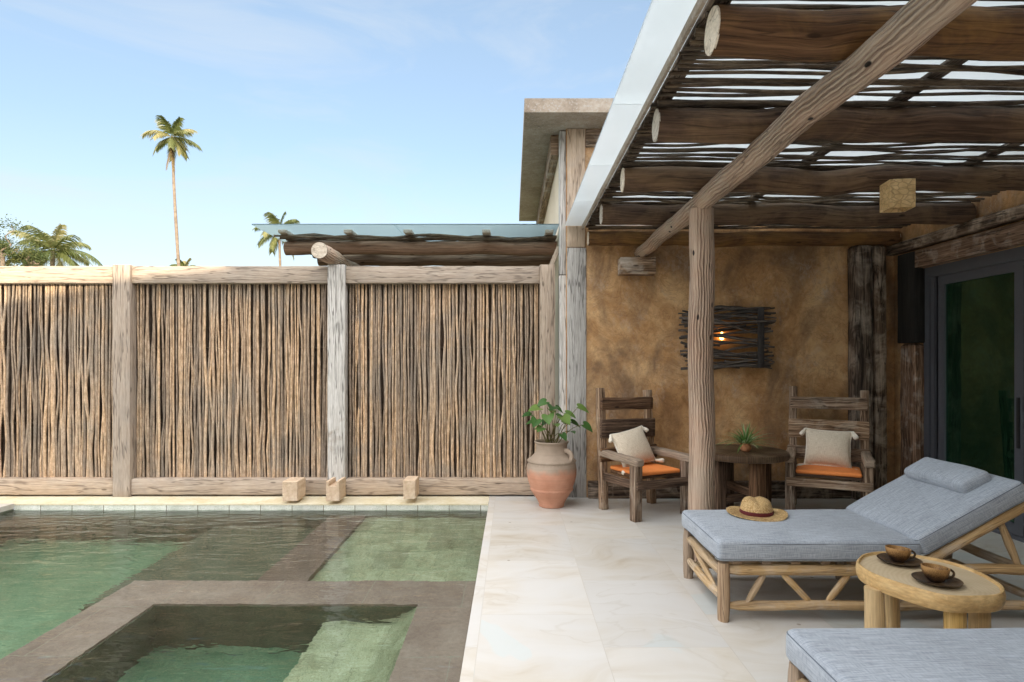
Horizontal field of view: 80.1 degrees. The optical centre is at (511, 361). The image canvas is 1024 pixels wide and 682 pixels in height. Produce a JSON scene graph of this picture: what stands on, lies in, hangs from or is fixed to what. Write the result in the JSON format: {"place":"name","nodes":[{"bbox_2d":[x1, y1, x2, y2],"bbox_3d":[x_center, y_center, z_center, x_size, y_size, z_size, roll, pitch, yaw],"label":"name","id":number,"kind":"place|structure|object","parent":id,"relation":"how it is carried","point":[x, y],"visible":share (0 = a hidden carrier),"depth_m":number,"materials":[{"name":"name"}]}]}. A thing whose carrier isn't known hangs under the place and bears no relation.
{"place":"outdoors","nodes":[
{"label":"outdoors","id":0,"kind":"place"},
{"bbox_2d":[0,510,487,681],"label":"water","id":1,"kind":"structure","parent":0,"point":[236,595],"depth_m":3.83,"materials":[{"name":"green liquid"}]},
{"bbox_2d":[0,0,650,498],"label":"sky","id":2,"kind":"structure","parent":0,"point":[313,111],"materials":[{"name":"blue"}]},
{"bbox_2d":[459,494,1023,681],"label":"pool deck","id":3,"kind":"structure","parent":0,"point":[580,589],"depth_m":3.49,"materials":[{"name":"tile"}]},
{"bbox_2d":[0,494,489,504],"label":"coping ledge","id":4,"kind":"object","parent":3,"relation":"on","point":[392,499],"visible":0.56,"depth_m":6.16,"materials":[{"name":"beige stone"}]},
{"bbox_2d":[282,477,305,500],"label":"stone block","id":5,"kind":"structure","parent":4,"relation":"on","point":[293,488],"depth_m":6.01,"materials":[{"name":"stone"}]},
{"bbox_2d":[326,477,345,500],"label":"stone block","id":6,"kind":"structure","parent":4,"relation":"on","point":[335,490],"depth_m":5.98,"materials":[{"name":"stone"}]},
{"bbox_2d":[403,476,418,498],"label":"stone block","id":7,"kind":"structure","parent":4,"relation":"on","point":[410,487],"depth_m":6.01,"materials":[{"name":"stone"}]},
{"bbox_2d":[0,265,554,496],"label":"stick fence","id":8,"kind":"object","parent":3,"relation":"on","point":[123,380],"visible":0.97,"depth_m":6.43,"materials":[{"name":"brown wood"}]},
{"bbox_2d":[527,439,576,508],"bbox_3d":[0.385,1.084,5.930,0.486,0.632,0.486,0,0,0],"label":"clay jar","id":9,"kind":"object","parent":3,"relation":"on","point":[551,471],"visible":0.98,"depth_m":5.77,"materials":[{"name":"ceramic"}]},
{"bbox_2d":[522,398,592,442],"bbox_3d":[0.417,0.584,5.916,0.650,0.458,0.428,0,0,-25],"label":"potted plant","id":10,"kind":"object","parent":9,"relation":"on","point":[565,418],"visible":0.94,"depth_m":5.90,"materials":[{"name":"green plant"}]},
{"bbox_2d":[596,388,688,522],"bbox_3d":[1.231,0.825,5.714,0.671,1.154,0.672,0,0,-26],"label":"armchair","id":11,"kind":"object","parent":3,"relation":"on","point":[634,483],"visible":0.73,"depth_m":5.77,"materials":[{"name":"brown wood"}]},
{"bbox_2d":[610,462,679,475],"bbox_3d":[1.239,0.997,5.696,0.480,0.042,0.440,0,0,-26],"label":"seat cushion","id":12,"kind":"object","parent":11,"relation":"on","point":[649,468],"visible":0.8,"depth_m":5.59,"materials":[{"name":"orange fabric"}]},
{"bbox_2d":[609,425,663,474],"bbox_3d":[1.161,0.834,5.796,0.527,0.407,0.155,-11,-19,-30],"label":"throw pillow","id":13,"kind":"object","parent":12,"relation":"on","point":[634,442],"visible":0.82,"depth_m":5.75,"materials":[{"name":"fabric"}]},
{"bbox_2d":[714,444,789,509],"bbox_3d":[2.135,1.109,5.680,0.834,0.581,0.834,0,0,0],"label":"round table","id":14,"kind":"object","parent":3,"relation":"on","point":[759,460],"visible":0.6,"depth_m":5.52,"materials":[{"name":"brown wood"}]},
{"bbox_2d":[740,443,750,451],"bbox_3d":[2.145,0.782,5.600,0.104,0.073,0.104,0,0,0],"label":"flower pot","id":15,"kind":"object","parent":14,"relation":"on","point":[745,447],"visible":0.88,"depth_m":5.56,"materials":[{"name":"ceramic"}]},
{"bbox_2d":[715,424,781,452],"bbox_3d":[2.131,0.668,5.610,0.640,0.269,0.498,0,0,-10],"label":"spider plant","id":16,"kind":"object","parent":14,"relation":"on","point":[744,438],"visible":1,"depth_m":5.57,"materials":[{"name":"green plant"}]},
{"bbox_2d":[565,0,1023,560],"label":"pergola","id":17,"kind":"object","parent":3,"relation":"on","point":[777,114],"visible":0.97,"depth_m":3.23,"materials":[{"name":"brown wood"}]},
{"bbox_2d":[880,178,915,212],"bbox_3d":[2.567,-1.103,4.101,0.154,0.185,0.258,0,0,8],"label":"pendant lamp","id":18,"kind":"object","parent":17,"relation":"hanging from","point":[897,195],"visible":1,"depth_m":3.98,"materials":[{"name":"beige wicker"}]},
{"bbox_2d":[785,386,875,509],"bbox_3d":[2.933,0.820,5.653,0.719,1.164,0.651,0,0,27],"label":"armchair","id":19,"kind":"object","parent":3,"relation":"on","point":[862,455],"visible":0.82,"depth_m":5.72,"materials":[{"name":"brown wood"}]},
{"bbox_2d":[796,463,861,477],"bbox_3d":[2.923,0.997,5.636,0.530,0.042,0.420,0,0,27],"label":"seat cushion","id":20,"kind":"object","parent":19,"relation":"on","point":[830,471],"visible":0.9,"depth_m":5.51,"materials":[{"name":"orange fabric"}]},
{"bbox_2d":[796,428,858,469],"bbox_3d":[2.982,0.835,5.750,0.527,0.405,0.165,2,-18,28],"label":"throw pillow","id":21,"kind":"object","parent":20,"relation":"on","point":[828,448],"visible":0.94,"depth_m":5.70,"materials":[{"name":"fabric"}]},
{"bbox_2d":[682,457,1023,622],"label":"sun lounger","id":22,"kind":"object","parent":3,"relation":"on","point":[934,508],"visible":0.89,"depth_m":3.31,"materials":[{"name":"grey fabric"}]},
{"bbox_2d":[726,496,787,521],"bbox_3d":[1.520,0.899,3.790,0.357,0.106,0.378,0,0,8],"label":"straw hat","id":23,"kind":"object","parent":22,"relation":"on","point":[760,508],"visible":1,"depth_m":3.72,"materials":[{"name":"beige wicker"}]},
{"bbox_2d":[786,628,1023,681],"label":"sun lounger","id":24,"kind":"object","parent":3,"relation":"on","point":[899,655],"visible":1,"depth_m":1.99,"materials":[{"name":"grey fabric"}]},
{"bbox_2d":[855,551,1005,628],"bbox_3d":[1.857,1.177,2.769,0.540,0.452,0.600,0,0,0],"label":"side table","id":25,"kind":"object","parent":3,"relation":"on","point":[978,597],"visible":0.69,"depth_m":2.65,"materials":[{"name":"beige wood"}]},
{"bbox_2d":[877,553,922,565],"bbox_3d":[1.853,0.952,2.915,0.188,0.020,0.188,0,0,4],"label":"saucer","id":26,"kind":"object","parent":25,"relation":"on","point":[915,561],"visible":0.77,"depth_m":2.90,"materials":[{"name":"ceramic"}]},
{"bbox_2d":[885,545,915,562],"bbox_3d":[1.853,0.920,2.915,0.118,0.069,0.108,0,0,44],"label":"coffee cup","id":27,"kind":"object","parent":26,"relation":"on","point":[898,554],"visible":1,"depth_m":2.90,"materials":[{"name":"brown ceramic"}]},
{"bbox_2d":[911,571,963,587],"bbox_3d":[1.846,0.952,2.648,0.188,0.020,0.188,0,0,4],"label":"saucer","id":28,"kind":"object","parent":25,"relation":"on","point":[948,583],"visible":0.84,"depth_m":2.64,"materials":[{"name":"ceramic"}]},
{"bbox_2d":[920,563,954,582],"bbox_3d":[1.846,0.920,2.648,0.118,0.069,0.108,0,0,44],"label":"coffee cup","id":29,"kind":"object","parent":28,"relation":"on","point":[935,573],"visible":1,"depth_m":2.63,"materials":[{"name":"brown ceramic"}]},
{"label":"ground","id":30,"kind":"structure","parent":0,"visible":0},
{"bbox_2d":[0,214,32,265],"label":"feathery tree","id":31,"kind":"object","parent":30,"relation":"on","point":[6,254],"visible":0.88,"depth_m":42.04,"materials":[{"name":"green plant"}]},
{"bbox_2d":[0,238,50,265],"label":"leafy bush","id":32,"kind":"object","parent":30,"relation":"on","point":[29,254],"visible":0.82,"depth_m":42.49,"materials":[{"name":"green plant"}]},
{"bbox_2d":[6,224,102,265],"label":"palm tree","id":33,"kind":"object","parent":30,"relation":"on","point":[59,249],"visible":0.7,"depth_m":45.69,"materials":[{"name":"green plant"}]},
{"bbox_2d":[140,115,202,265],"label":"palm tree","id":34,"kind":"object","parent":30,"relation":"on","point":[175,142],"visible":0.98,"depth_m":54.87,"materials":[{"name":"green plant"}]},
{"bbox_2d":[169,258,195,265],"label":"palm tree","id":35,"kind":"object","parent":30,"relation":"on","point":[183,263],"visible":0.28,"depth_m":61.88,"materials":[{"name":"green plant"}]},
{"bbox_2d":[252,211,300,265],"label":"palm tree","id":36,"kind":"object","parent":30,"relation":"on","point":[274,241],"visible":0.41,"depth_m":57.35,"materials":[{"name":"green plant"}]},
{"bbox_2d":[252,224,558,265],"bbox_3d":[-1.083,0.009,7.590,3.153,2.843,3.226,0,0,0],"label":"neighbour pergola","id":37,"kind":"object","parent":30,"relation":"on","point":[434,244],"visible":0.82,"depth_m":6.65,"materials":[{"name":"brown wood"}]},
{"bbox_2d":[519,98,1023,542],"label":"house","id":38,"kind":"structure","parent":30,"relation":"on","point":[917,331],"depth_m":6.29,"materials":[{"name":"paint"}]},
{"bbox_2d":[678,305,776,369],"bbox_3d":[2.185,-0.250,6.200,0.984,0.666,0.200,0,0,0],"label":"wall lamp","id":39,"kind":"object","parent":38,"relation":"attached to","point":[738,339],"visible":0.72,"depth_m":6.18,"materials":[{"name":"wood"}]},
{"bbox_2d":[923,246,1023,542],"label":"sliding door","id":40,"kind":"structure","parent":38,"relation":"in","point":[973,344],"depth_m":5.23,"materials":[{"name":"glass"}]},
{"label":"pool wall","id":41,"kind":"structure","parent":0,"visible":0},
{"bbox_2d":[0,503,13,511],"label":"coping edge","id":42,"kind":"object","parent":41,"relation":"on","point":[5,506],"visible":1,"depth_m":5.94,"materials":[{"name":"stone"}]},
{"bbox_2d":[14,504,488,509],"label":"waterline tiles","id":43,"kind":"object","parent":41,"relation":"attached to","point":[250,507],"visible":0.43,"depth_m":6.01,"materials":[{"name":"beige tile"}]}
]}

